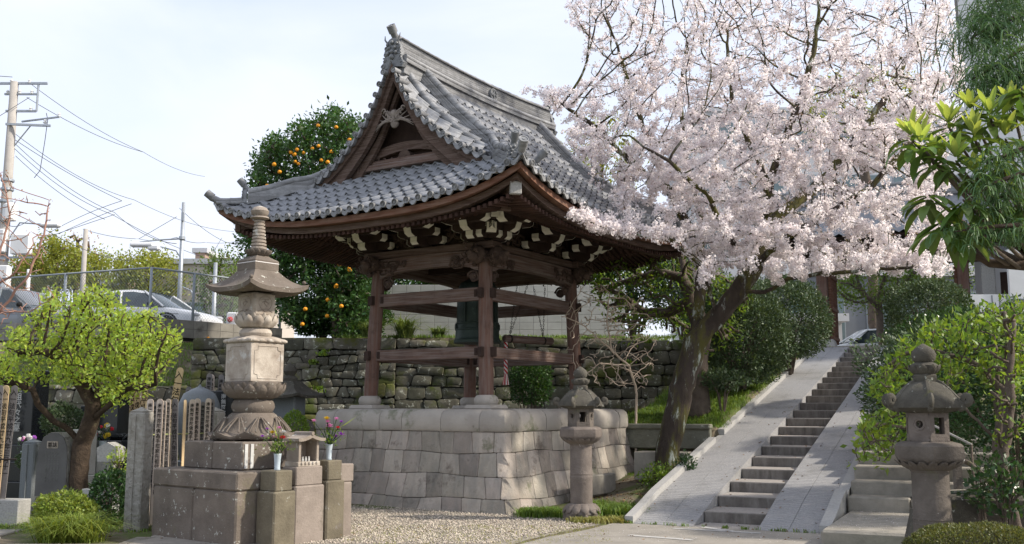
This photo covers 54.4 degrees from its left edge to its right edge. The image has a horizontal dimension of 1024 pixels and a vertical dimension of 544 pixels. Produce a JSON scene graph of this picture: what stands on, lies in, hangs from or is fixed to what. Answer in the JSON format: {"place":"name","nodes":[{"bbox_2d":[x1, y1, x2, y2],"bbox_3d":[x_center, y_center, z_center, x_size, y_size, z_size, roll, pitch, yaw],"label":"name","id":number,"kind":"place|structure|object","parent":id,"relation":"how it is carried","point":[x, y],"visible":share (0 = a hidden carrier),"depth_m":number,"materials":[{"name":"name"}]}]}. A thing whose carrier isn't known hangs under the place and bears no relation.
{"place":"outdoors","nodes":[
{"label":"outdoors","id":0,"kind":"place"},
{"bbox_2d":[0,529,343,543],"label":"paving","id":1,"kind":"structure","parent":0,"point":[154,539],"depth_m":12.39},
{"bbox_2d":[0,0,963,340],"label":"sky","id":2,"kind":"structure","parent":0,"point":[188,85],"materials":[{"name":"white"}]},
{"bbox_2d":[349,285,624,337],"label":"block wall","id":3,"kind":"structure","parent":0,"point":[552,325],"depth_m":28.20,"materials":[{"name":"concrete"}]},
{"bbox_2d":[0,338,1023,543],"bbox_3d":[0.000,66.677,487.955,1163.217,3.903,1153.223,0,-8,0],"label":"ground","id":4,"kind":"structure","parent":0,"point":[624,487],"depth_m":18.16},
{"bbox_2d":[0,385,9,487],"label":"grave tablet","id":5,"kind":"object","parent":4,"relation":"on","point":[4,413],"visible":1,"depth_m":14.48,"materials":[{"name":"brown wood"}]},
{"bbox_2d":[0,385,17,498],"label":"grave tablet","id":6,"kind":"object","parent":4,"relation":"on","point":[9,429],"visible":0.98,"depth_m":14.49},
{"bbox_2d":[0,498,30,525],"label":"granite block","id":7,"kind":"structure","parent":4,"relation":"on","point":[13,507],"depth_m":14.17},
{"bbox_2d":[0,170,54,324],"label":"young cherry","id":8,"kind":"object","parent":4,"relation":"on","point":[18,266],"visible":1,"depth_m":13.94,"materials":[{"name":"brown plant"}]},
{"bbox_2d":[5,370,49,497],"bbox_3d":[-8.986,3.040,18.358,1.150,2.450,0.900,-1,-8,8],"label":"tombstone","id":9,"kind":"object","parent":4,"relation":"on","point":[28,413],"visible":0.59,"depth_m":18.16,"materials":[{"name":"black stone"}]},
{"bbox_2d":[19,438,41,513],"bbox_3d":[-7.722,3.293,15.993,0.240,1.230,0.258,-1,-8,10],"label":"granite post","id":10,"kind":"object","parent":4,"relation":"on","point":[30,451],"visible":0.67,"depth_m":15.90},
{"bbox_2d":[8,243,59,295],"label":"tree","id":11,"kind":"object","parent":4,"relation":"on","point":[14,260],"visible":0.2,"depth_m":49.75,"materials":[{"name":"green plant"}]},
{"bbox_2d":[31,432,72,516],"bbox_3d":[-7.152,3.196,15.570,0.766,1.373,0.482,-2,-8,14],"label":"slate stele","id":12,"kind":"object","parent":4,"relation":"on","point":[53,464],"visible":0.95,"depth_m":15.49,"materials":[{"name":"stone"}]},
{"bbox_2d":[20,228,100,299],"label":"tree","id":13,"kind":"object","parent":4,"relation":"on","point":[56,259],"visible":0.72,"depth_m":48.05,"materials":[{"name":"green plant"}]},
{"bbox_2d":[37,399,83,436],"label":"cemetery shrub","id":14,"kind":"object","parent":4,"relation":"on","point":[69,414],"visible":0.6,"depth_m":17.09,"materials":[{"name":"green plant"}]},
{"bbox_2d":[30,485,104,527],"bbox_3d":[-5.836,3.128,13.017,0.923,0.680,0.778,0,-8,0],"label":"azalea ball","id":15,"kind":"object","parent":4,"relation":"on","point":[56,502],"visible":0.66,"depth_m":12.88,"materials":[{"name":"green plant"}]},
{"bbox_2d":[1,506,149,543],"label":"grass tuft","id":16,"kind":"object","parent":4,"relation":"on","point":[77,529],"visible":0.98,"depth_m":12.27,"materials":[{"name":"green plant"}]},
{"bbox_2d":[0,516,151,533],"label":"weeds","id":17,"kind":"object","parent":4,"relation":"on","point":[27,528],"visible":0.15,"depth_m":13.72,"materials":[{"name":"green plant"}]},
{"bbox_2d":[0,278,183,506],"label":"tree","id":18,"kind":"object","parent":4,"relation":"on","point":[117,389],"visible":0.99,"depth_m":15.18,"materials":[{"name":"green plant"}]},
{"bbox_2d":[3,385,187,462],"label":"retaining wall","id":19,"kind":"structure","parent":4,"relation":"on","point":[69,395],"depth_m":24.66,"materials":[{"name":"stone"}]},
{"bbox_2d":[62,243,128,296],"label":"tree","id":20,"kind":"object","parent":4,"relation":"on","point":[95,259],"visible":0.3,"depth_m":51.99,"materials":[{"name":"green plant"}]},
{"bbox_2d":[0,336,193,341],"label":"car park","id":21,"kind":"structure","parent":4,"relation":"on","point":[187,339],"depth_m":27.69,"materials":[{"name":"asphalt"}]},
{"bbox_2d":[0,79,60,287],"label":"utility pole","id":22,"kind":"object","parent":21,"relation":"on","point":[16,246],"visible":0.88,"depth_m":32.64,"materials":[{"name":"concrete"}]},
{"bbox_2d":[0,287,70,329],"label":"parked car","id":23,"kind":"object","parent":21,"relation":"on","point":[12,317],"visible":0.18,"depth_m":28.79,"materials":[{"name":"silver metal"}]},
{"bbox_2d":[0,319,146,340],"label":"block wall","id":24,"kind":"structure","parent":21,"relation":"on","point":[4,334],"depth_m":28.29,"materials":[{"name":"concrete"}]},
{"bbox_2d":[0,267,148,321],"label":"chain link fence","id":25,"kind":"object","parent":24,"relation":"on","point":[65,278],"visible":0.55,"depth_m":27.92,"materials":[{"name":"metal"}]},
{"bbox_2d":[80,229,100,293],"bbox_3d":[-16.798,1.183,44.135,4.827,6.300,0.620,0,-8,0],"label":"street pole","id":26,"kind":"object","parent":21,"relation":"on","point":[84,252],"visible":0.07,"depth_m":44.41,"materials":[{"name":"concrete"}]},
{"bbox_2d":[57,290,222,322],"bbox_3d":[-10.964,1.303,29.495,4.700,1.464,2.164,-2,-8,14],"label":"parked car","id":27,"kind":"object","parent":21,"relation":"on","point":[170,306],"visible":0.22,"depth_m":28.71,"materials":[{"name":"white paint"}]},
{"bbox_2d":[130,202,184,300],"bbox_3d":[-12.930,0.329,36.208,1.951,5.850,0.328,0,-8,-2],"label":"street lamp","id":28,"kind":"object","parent":21,"relation":"on","point":[149,245],"visible":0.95,"depth_m":36.35,"materials":[{"name":"metal"}]},
{"bbox_2d":[150,318,281,338],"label":"block wall","id":29,"kind":"structure","parent":21,"relation":"on","point":[196,329],"depth_m":28.02,"materials":[{"name":"concrete"}]},
{"bbox_2d":[147,267,281,330],"bbox_3d":[-8.392,0.985,28.615,0.076,1.756,4.670,-5,-9,34],"label":"chain link fence","id":30,"kind":"object","parent":29,"relation":"on","point":[193,297],"visible":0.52,"depth_m":27.79,"materials":[{"name":"metal"}]},
{"bbox_2d":[154,259,295,337],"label":"building","id":31,"kind":"structure","parent":21,"relation":"on","point":[287,332],"depth_m":48.40,"materials":[{"name":"grey paint"}]},
{"bbox_2d":[2,342,192,386],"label":"bank weeds","id":32,"kind":"object","parent":4,"relation":"on","point":[170,375],"visible":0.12,"depth_m":25.97,"materials":[{"name":"green plant"}]},
{"bbox_2d":[87,464,125,525],"bbox_3d":[-5.699,3.219,14.194,0.783,0.955,0.669,0,-8,0],"label":"glossy shrub","id":33,"kind":"object","parent":4,"relation":"on","point":[97,487],"visible":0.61,"depth_m":14.09,"materials":[{"name":"green plant"}]},
{"bbox_2d":[97,442,125,513],"bbox_3d":[-5.902,3.103,14.615,0.320,1.205,0.240,-1,-8,8],"label":"house shaped stone","id":34,"kind":"object","parent":4,"relation":"on","point":[104,450],"visible":0.4,"depth_m":14.57,"materials":[{"name":"stone"}]},
{"bbox_2d":[96,397,129,497],"bbox_3d":[-7.050,3.180,17.531,1.045,1.950,0.990,-1,-8,8],"label":"tombstone","id":35,"kind":"object","parent":4,"relation":"on","point":[119,423],"visible":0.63,"depth_m":17.42,"materials":[{"name":"black stone"}]},
{"bbox_2d":[123,407,153,531],"bbox_3d":[-5.132,2.728,13.698,0.250,1.730,0.268,-2,-8,12],"label":"granite post","id":36,"kind":"object","parent":4,"relation":"on","point":[139,463],"visible":0.83,"depth_m":13.61,"materials":[{"name":"stone"}]},
{"bbox_2d":[100,239,192,298],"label":"tree","id":37,"kind":"object","parent":4,"relation":"on","point":[144,259],"visible":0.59,"depth_m":46.89,"materials":[{"name":"green plant"}]},
{"bbox_2d":[150,399,163,524],"bbox_3d":[-5.097,2.721,14.311,0.103,1.789,0.014,-1,-8,8],"label":"grave tablet","id":38,"kind":"object","parent":4,"relation":"on","point":[158,432],"visible":0.73,"depth_m":14.35,"materials":[{"name":"brown wood"}]},
{"bbox_2d":[163,399,170,466],"bbox_3d":[-5.153,2.793,14.859,0.080,1.794,0.014,-2,-8,8],"label":"grave tablet","id":39,"kind":"object","parent":4,"relation":"on","point":[167,443],"visible":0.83,"depth_m":14.90,"materials":[{"name":"brown wood"}]},
{"bbox_2d":[171,398,177,466],"bbox_3d":[-5.050,2.797,14.912,0.099,1.802,0.015,-3,-8,8],"label":"grave tablet","id":40,"kind":"object","parent":4,"relation":"on","point":[174,445],"visible":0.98,"depth_m":14.96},
{"bbox_2d":[178,384,219,465],"bbox_3d":[-5.753,3.101,18.248,0.780,2.100,0.780,0,-8,0],"label":"dome tomb","id":41,"kind":"object","parent":4,"relation":"on","point":[201,393],"visible":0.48,"depth_m":18.08,"materials":[{"name":"grey stone"}]},
{"bbox_2d":[183,242,240,322],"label":"tree","id":42,"kind":"object","parent":4,"relation":"on","point":[214,259],"visible":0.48,"depth_m":42.07,"materials":[{"name":"green plant"}]},
{"bbox_2d":[152,206,308,543],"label":"stone stupa","id":43,"kind":"object","parent":4,"relation":"on","point":[208,490],"visible":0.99,"depth_m":12.95,"materials":[{"name":"grey stone"}]},
{"bbox_2d":[281,408,310,431],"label":"round shrub","id":44,"kind":"object","parent":4,"relation":"on","point":[303,420],"visible":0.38,"depth_m":16.63,"materials":[{"name":"green plant"}]},
{"bbox_2d":[273,363,324,418],"bbox_3d":[-4.209,2.982,18.769,0.972,2.545,0.972,-3,-8,20],"label":"old tomb","id":45,"kind":"object","parent":4,"relation":"on","point":[295,394],"visible":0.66,"depth_m":18.68,"materials":[{"name":"grey stone"}]},
{"bbox_2d":[278,296,331,337],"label":"terrace shrub","id":46,"kind":"object","parent":4,"relation":"on","point":[317,330],"visible":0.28,"depth_m":26.95,"materials":[{"name":"green plant"}]},
{"bbox_2d":[231,95,387,337],"bbox_3d":[-5.281,-1.414,26.582,5.029,7.183,3.811,0,-8,0],"label":"orange tree","id":47,"kind":"object","parent":4,"relation":"on","point":[276,148],"visible":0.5,"depth_m":25.64,"materials":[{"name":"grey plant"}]},
{"bbox_2d":[342,282,394,337],"bbox_3d":[-3.945,1.067,26.710,1.704,1.671,1.576,0,-8,0],"label":"terrace shrub","id":48,"kind":"object","parent":4,"relation":"on","point":[386,312],"visible":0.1,"depth_m":26.49,"materials":[{"name":"green plant"}]},
{"bbox_2d":[382,311,435,338],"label":"strap leaf plant","id":49,"kind":"object","parent":4,"relation":"on","point":[405,328],"visible":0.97,"depth_m":25.10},
{"bbox_2d":[190,338,683,434],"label":"retaining wall","id":50,"kind":"structure","parent":4,"relation":"on","point":[337,372],"depth_m":24.79,"materials":[{"name":"stone"}]},
{"bbox_2d":[300,504,598,543],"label":"gravel court","id":51,"kind":"object","parent":4,"relation":"on","point":[512,541],"visible":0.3,"depth_m":14.15,"materials":[{"name":"gravel"}]},
{"bbox_2d":[256,470,294,543],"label":"stone pedestal","id":52,"kind":"object","parent":51,"relation":"on","point":[275,521],"visible":0.97,"depth_m":12.06,"materials":[{"name":"stone"}]},
{"bbox_2d":[283,466,323,543],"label":"stone pedestal","id":53,"kind":"object","parent":51,"relation":"on","point":[307,486],"visible":0.68,"depth_m":12.42,"materials":[{"name":"stone"}]},
{"bbox_2d":[282,431,325,466],"bbox_3d":[-2.633,2.235,12.617,0.340,0.434,0.440,-6,-10,38],"label":"stone shrine","id":54,"kind":"object","parent":53,"relation":"on","point":[305,444],"visible":0.98,"depth_m":12.56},
{"bbox_2d":[319,459,343,539],"bbox_3d":[-2.375,2.943,12.836,0.320,1.030,0.310,-6,-10,38],"label":"stone pedestal","id":55,"kind":"object","parent":51,"relation":"on","point":[333,509],"visible":0.57,"depth_m":12.73,"materials":[{"name":"stone"}]},
{"bbox_2d":[325,444,332,459],"bbox_3d":[-2.372,2.334,12.924,0.100,0.200,0.100,0,-8,0],"label":"flower vase","id":56,"kind":"object","parent":55,"relation":"on","point":[329,451],"visible":1,"depth_m":12.89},
{"bbox_2d":[312,415,357,446],"bbox_3d":[-2.333,2.057,12.937,0.534,0.417,0.433,-4,-9,28],"label":"bouquet","id":57,"kind":"object","parent":56,"relation":"in","point":[328,439],"visible":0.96,"depth_m":12.93,"materials":[{"name":"multicoloured plant"}]},
{"bbox_2d":[341,463,353,535],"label":"stone block","id":58,"kind":"structure","parent":51,"relation":"on","point":[347,474],"depth_m":13.05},
{"bbox_2d":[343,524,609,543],"bbox_3d":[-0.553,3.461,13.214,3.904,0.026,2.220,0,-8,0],"label":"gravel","id":59,"kind":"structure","parent":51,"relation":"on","point":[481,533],"depth_m":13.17,"materials":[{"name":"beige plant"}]},
{"bbox_2d":[513,505,562,518],"bbox_3d":[0.463,3.686,15.384,0.981,0.168,0.960,0,-8,0],"label":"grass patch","id":60,"kind":"object","parent":51,"relation":"on","point":[540,512],"visible":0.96,"depth_m":15.16,"materials":[{"name":"green plant"}]},
{"bbox_2d":[315,409,633,514],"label":"stone platform","id":61,"kind":"structure","parent":4,"relation":"on","point":[500,461],"depth_m":16.87,"materials":[{"name":"stone"}]},
{"bbox_2d":[204,23,697,408],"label":"bell pavilion","id":62,"kind":"structure","parent":61,"relation":"on","point":[439,171],"depth_m":18.04,"materials":[{"name":"tile"}]},
{"bbox_2d":[454,271,500,344],"bbox_3d":[-0.672,0.658,19.442,0.920,1.465,0.920,-5,-9,32],"label":"temple bell","id":63,"kind":"object","parent":62,"relation":"hanging from","point":[466,328],"visible":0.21,"depth_m":19.09,"materials":[{"name":"green metal"}]},
{"bbox_2d":[502,283,553,344],"bbox_3d":[0.382,0.840,19.893,0.472,1.192,1.289,-7,-10,40],"label":"striker log","id":64,"kind":"object","parent":62,"relation":"hanging from","point":[528,340],"visible":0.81,"depth_m":19.79,"materials":[{"name":"wood"}]},
{"bbox_2d":[328,333,683,340],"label":"terrace grass","id":65,"kind":"structure","parent":4,"relation":"on","point":[656,337],"depth_m":25.35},
{"bbox_2d":[506,365,555,408],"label":"bush","id":66,"kind":"object","parent":4,"relation":"on","point":[532,397],"visible":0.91,"depth_m":23.33,"materials":[{"name":"green plant"}]},
{"bbox_2d":[553,366,607,519],"bbox_3d":[1.040,2.620,15.034,0.865,2.385,0.749,1,-8,-8],"label":"stone lantern","id":67,"kind":"object","parent":4,"relation":"on","point":[581,434],"visible":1,"depth_m":14.87,"materials":[{"name":"stone"}]},
{"bbox_2d":[566,514,632,523],"bbox_3d":[1.260,3.618,14.664,1.061,0.107,0.817,0,-8,0],"label":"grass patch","id":68,"kind":"object","parent":4,"relation":"on","point":[608,519],"visible":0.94,"depth_m":14.45,"materials":[{"name":"green plant"}]},
{"bbox_2d":[592,473,615,495],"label":"edging slab","id":69,"kind":"structure","parent":4,"relation":"on","point":[604,483],"depth_m":17.62,"materials":[{"name":"stone"}]},
{"bbox_2d":[561,98,649,189],"bbox_3d":[3.361,-1.580,36.422,3.581,9.898,3.305,-4,-9,27],"label":"tree","id":70,"kind":"object","parent":4,"relation":"on","point":[619,144],"visible":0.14,"depth_m":36.73,"materials":[{"name":"pink plant"}]},
{"bbox_2d":[561,280,657,451],"bbox_3d":[1.918,1.998,19.561,1.935,3.862,1.532,0,-8,0],"label":"bare shrub","id":71,"kind":"object","parent":4,"relation":"on","point":[614,352],"visible":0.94,"depth_m":19.56,"materials":[{"name":"plant"}]},
{"bbox_2d":[593,497,654,516],"bbox_3d":[1.596,3.655,15.513,1.347,0.204,1.827,0,-8,0],"label":"green fern patch","id":72,"kind":"object","parent":4,"relation":"on","point":[613,508],"visible":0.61,"depth_m":15.10,"materials":[{"name":"green plant"}]},
{"bbox_2d":[594,261,673,334],"bbox_3d":[3.655,0.621,30.389,2.869,3.553,1.932,0,-8,0],"label":"garden tree","id":73,"kind":"object","parent":4,"relation":"on","point":[634,297],"visible":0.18,"depth_m":30.11,"materials":[{"name":"green plant"}]},
{"bbox_2d":[635,461,673,489],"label":"base shrub","id":74,"kind":"object","parent":4,"relation":"on","point":[659,474],"visible":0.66,"depth_m":16.75,"materials":[{"name":"green plant"}]},
{"bbox_2d":[634,451,691,479],"bbox_3d":[2.745,3.513,18.086,0.950,0.500,0.511,-4,-9,26],"label":"concrete box","id":75,"kind":"object","parent":4,"relation":"on","point":[642,459],"visible":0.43,"depth_m":18.01,"materials":[{"name":"concrete"}]},
{"bbox_2d":[626,423,712,448],"bbox_3d":[3.277,3.321,20.300,2.000,0.480,1.750,-4,-9,26],"label":"stone planter","id":76,"kind":"object","parent":4,"relation":"on","point":[642,435],"visible":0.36,"depth_m":19.62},
{"bbox_2d":[585,255,758,418],"bbox_3d":[3.609,1.161,21.651,4.152,4.068,2.740,0,-8,0],"label":"gnarled tree","id":77,"kind":"object","parent":4,"relation":"on","point":[700,404],"visible":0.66,"depth_m":21.33,"materials":[{"name":"green plant"}]},
{"bbox_2d":[639,255,714,339],"bbox_3d":[5.089,0.737,29.708,2.641,3.138,1.861,0,-8,0],"label":"garden tree","id":78,"kind":"object","parent":4,"relation":"on","point":[655,303],"visible":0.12,"depth_m":29.55,"materials":[{"name":"green plant"}]},
{"bbox_2d":[627,345,810,426],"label":"grass","id":79,"kind":"structure","parent":4,"relation":"on","point":[734,399],"depth_m":21.36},
{"bbox_2d":[697,365,752,411],"bbox_3d":[4.301,2.418,20.447,1.340,1.052,0.936,0,-8,0],"label":"shrub","id":80,"kind":"object","parent":4,"relation":"on","point":[723,376],"visible":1,"depth_m":20.36,"materials":[{"name":"green plant"}]},
{"bbox_2d":[687,277,799,391],"bbox_3d":[5.292,1.409,22.814,2.686,2.744,1.998,0,-8,0],"label":"camellia bush","id":81,"kind":"object","parent":4,"relation":"on","point":[776,317],"visible":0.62,"depth_m":22.37,"materials":[{"name":"green plant"}]},
{"bbox_2d":[519,0,970,485],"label":"cherry tree","id":82,"kind":"object","parent":4,"relation":"on","point":[759,252],"visible":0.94,"depth_m":17.45,"materials":[{"name":"pink plant"}]},
{"bbox_2d":[625,346,891,532],"bbox_3d":[6.847,3.157,21.885,2.880,3.948,17.800,-4,-9,26],"label":"stone stairway","id":83,"kind":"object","parent":4,"relation":"on","point":[829,380],"visible":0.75,"depth_m":16.96,"materials":[{"name":"stone"}]},
{"bbox_2d":[746,273,835,374],"bbox_3d":[7.006,1.534,25.509,2.494,3.126,2.144,0,-8,0],"label":"camellia bush","id":84,"kind":"object","parent":4,"relation":"on","point":[810,301],"visible":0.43,"depth_m":25.12,"materials":[{"name":"green plant"}]},
{"bbox_2d":[666,107,974,345],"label":"building","id":85,"kind":"structure","parent":4,"relation":"on","point":[777,187],"depth_m":63.57,"materials":[{"name":"grey paint"}]},
{"bbox_2d":[813,345,880,348],"bbox_3d":[18.575,4.914,48.992,28.000,0.120,43.240,-4,-9,26],"label":"landing","id":86,"kind":"object","parent":4,"relation":"on","point":[862,346],"depth_m":29.21,"materials":[{"name":"concrete"}]},
{"bbox_2d":[838,329,895,345],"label":"parked car","id":87,"kind":"object","parent":86,"relation":"on","point":[864,334],"visible":0.12,"depth_m":42.24,"materials":[{"name":"white paint"}]},
{"bbox_2d":[741,173,1013,346],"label":"temple gate","id":88,"kind":"structure","parent":86,"relation":"on","point":[827,286],"depth_m":30.11,"materials":[{"name":"wood"}]},
{"bbox_2d":[828,275,839,344],"bbox_3d":[10.005,1.134,30.975,0.095,2.200,1.250,-4,-9,26],"label":"wooden post","id":89,"kind":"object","parent":88,"relation":"in","point":[832,280],"depth_m":30.87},
{"bbox_2d":[981,246,1014,293],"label":"gate side wall","id":90,"kind":"structure","parent":86,"relation":"on","point":[988,279],"depth_m":28.16,"materials":[{"name":"stone"}]},
{"bbox_2d":[791,60,937,328],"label":"tree","id":91,"kind":"object","parent":4,"relation":"on","point":[865,177],"visible":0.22,"depth_m":48.79,"materials":[{"name":"pink plant"}]},
{"bbox_2d":[755,271,975,343],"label":"building","id":92,"kind":"structure","parent":4,"relation":"on","point":[854,324],"depth_m":54.20,"materials":[{"name":"grey paint"}]},
{"bbox_2d":[836,269,938,344],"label":"tree","id":93,"kind":"object","parent":4,"relation":"on","point":[875,300],"visible":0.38,"depth_m":41.02,"materials":[{"name":"green plant"}]},
{"bbox_2d":[821,413,992,543],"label":"old stone steps","id":94,"kind":"structure","parent":4,"relation":"on","point":[876,491],"depth_m":14.26,"materials":[{"name":"stone"}]},
{"bbox_2d":[844,318,994,445],"bbox_3d":[6.076,2.156,14.416,2.359,3.088,1.939,0,-8,0],"label":"shade shrub","id":95,"kind":"object","parent":4,"relation":"on","point":[866,373],"visible":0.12,"depth_m":14.48,"materials":[{"name":"green plant"}]},
{"bbox_2d":[881,344,973,543],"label":"stone lantern","id":96,"kind":"object","parent":4,"relation":"on","point":[928,457],"visible":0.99,"depth_m":9.06,"materials":[{"name":"stone"}]},
{"bbox_2d":[882,276,974,336],"bbox_3d":[8.800,1.097,21.041,1.935,2.007,1.956,0,-8,0],"label":"clipped shrub","id":97,"kind":"object","parent":4,"relation":"on","point":[918,289],"visible":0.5,"depth_m":20.77,"materials":[{"name":"green plant"}]},
{"bbox_2d":[840,292,1023,488],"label":"bright shrub tree","id":98,"kind":"object","parent":4,"relation":"on","point":[865,430],"visible":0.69,"depth_m":10.29,"materials":[{"name":"green plant"}]},
{"bbox_2d":[878,302,1023,390],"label":"clipped shrub","id":99,"kind":"object","parent":4,"relation":"on","point":[940,314],"visible":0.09,"depth_m":17.92,"materials":[{"name":"green plant"}]},
{"bbox_2d":[885,80,1023,271],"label":"loquat tree","id":100,"kind":"object","parent":4,"relation":"on","point":[1005,101],"visible":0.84,"depth_m":7.73,"materials":[{"name":"green plant"}]},
{"bbox_2d":[919,0,1023,270],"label":"cypress tree","id":101,"kind":"object","parent":4,"relation":"on","point":[992,32],"visible":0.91,"depth_m":8.19,"materials":[{"name":"green plant"}]},
{"bbox_2d":[936,290,1023,495],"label":"shade shrub","id":102,"kind":"object","parent":4,"relation":"on","point":[979,408],"visible":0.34,"depth_m":12.94,"materials":[{"name":"green plant"}]},
{"bbox_2d":[954,0,1023,293],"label":"building","id":103,"kind":"structure","parent":4,"relation":"on","point":[977,265],"depth_m":30.59,"materials":[{"name":"white paint"}]},
{"bbox_2d":[956,446,1023,525],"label":"plant","id":104,"kind":"object","parent":4,"relation":"on","point":[1000,496],"visible":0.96,"depth_m":9.09,"materials":[{"name":"green plant"}]},
{"bbox_2d":[965,249,1023,325],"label":"white wall panel","id":105,"kind":"structure","parent":4,"relation":"on","point":[1015,278],"depth_m":26.68,"materials":[{"name":"paint"}]},
{"bbox_2d":[522,523,820,543],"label":"path","id":106,"kind":"structure","parent":0,"point":[616,533],"depth_m":12.88,"materials":[{"name":"concrete"}]},
{"bbox_2d":[901,520,1023,543],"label":"trimmed hedge","id":107,"kind":"object","parent":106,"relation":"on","point":[928,532],"visible":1,"depth_m":7.65,"materials":[{"name":"green plant"}]},
{"bbox_2d":[904,491,1023,543],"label":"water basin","id":108,"kind":"object","parent":106,"relation":"on","point":[964,510],"visible":0.1,"depth_m":9.54,"materials":[{"name":"stone"}]},
{"bbox_2d":[964,454,992,519],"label":"plant","id":109,"kind":"object","parent":108,"relation":"in","point":[980,513],"visible":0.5,"depth_m":9.48,"materials":[{"name":"green plant"}]},
{"bbox_2d":[976,308,1023,542],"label":"thin tree","id":110,"kind":"object","parent":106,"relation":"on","point":[1009,433],"visible":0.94,"depth_m":9.54,"materials":[{"name":"green plant"}]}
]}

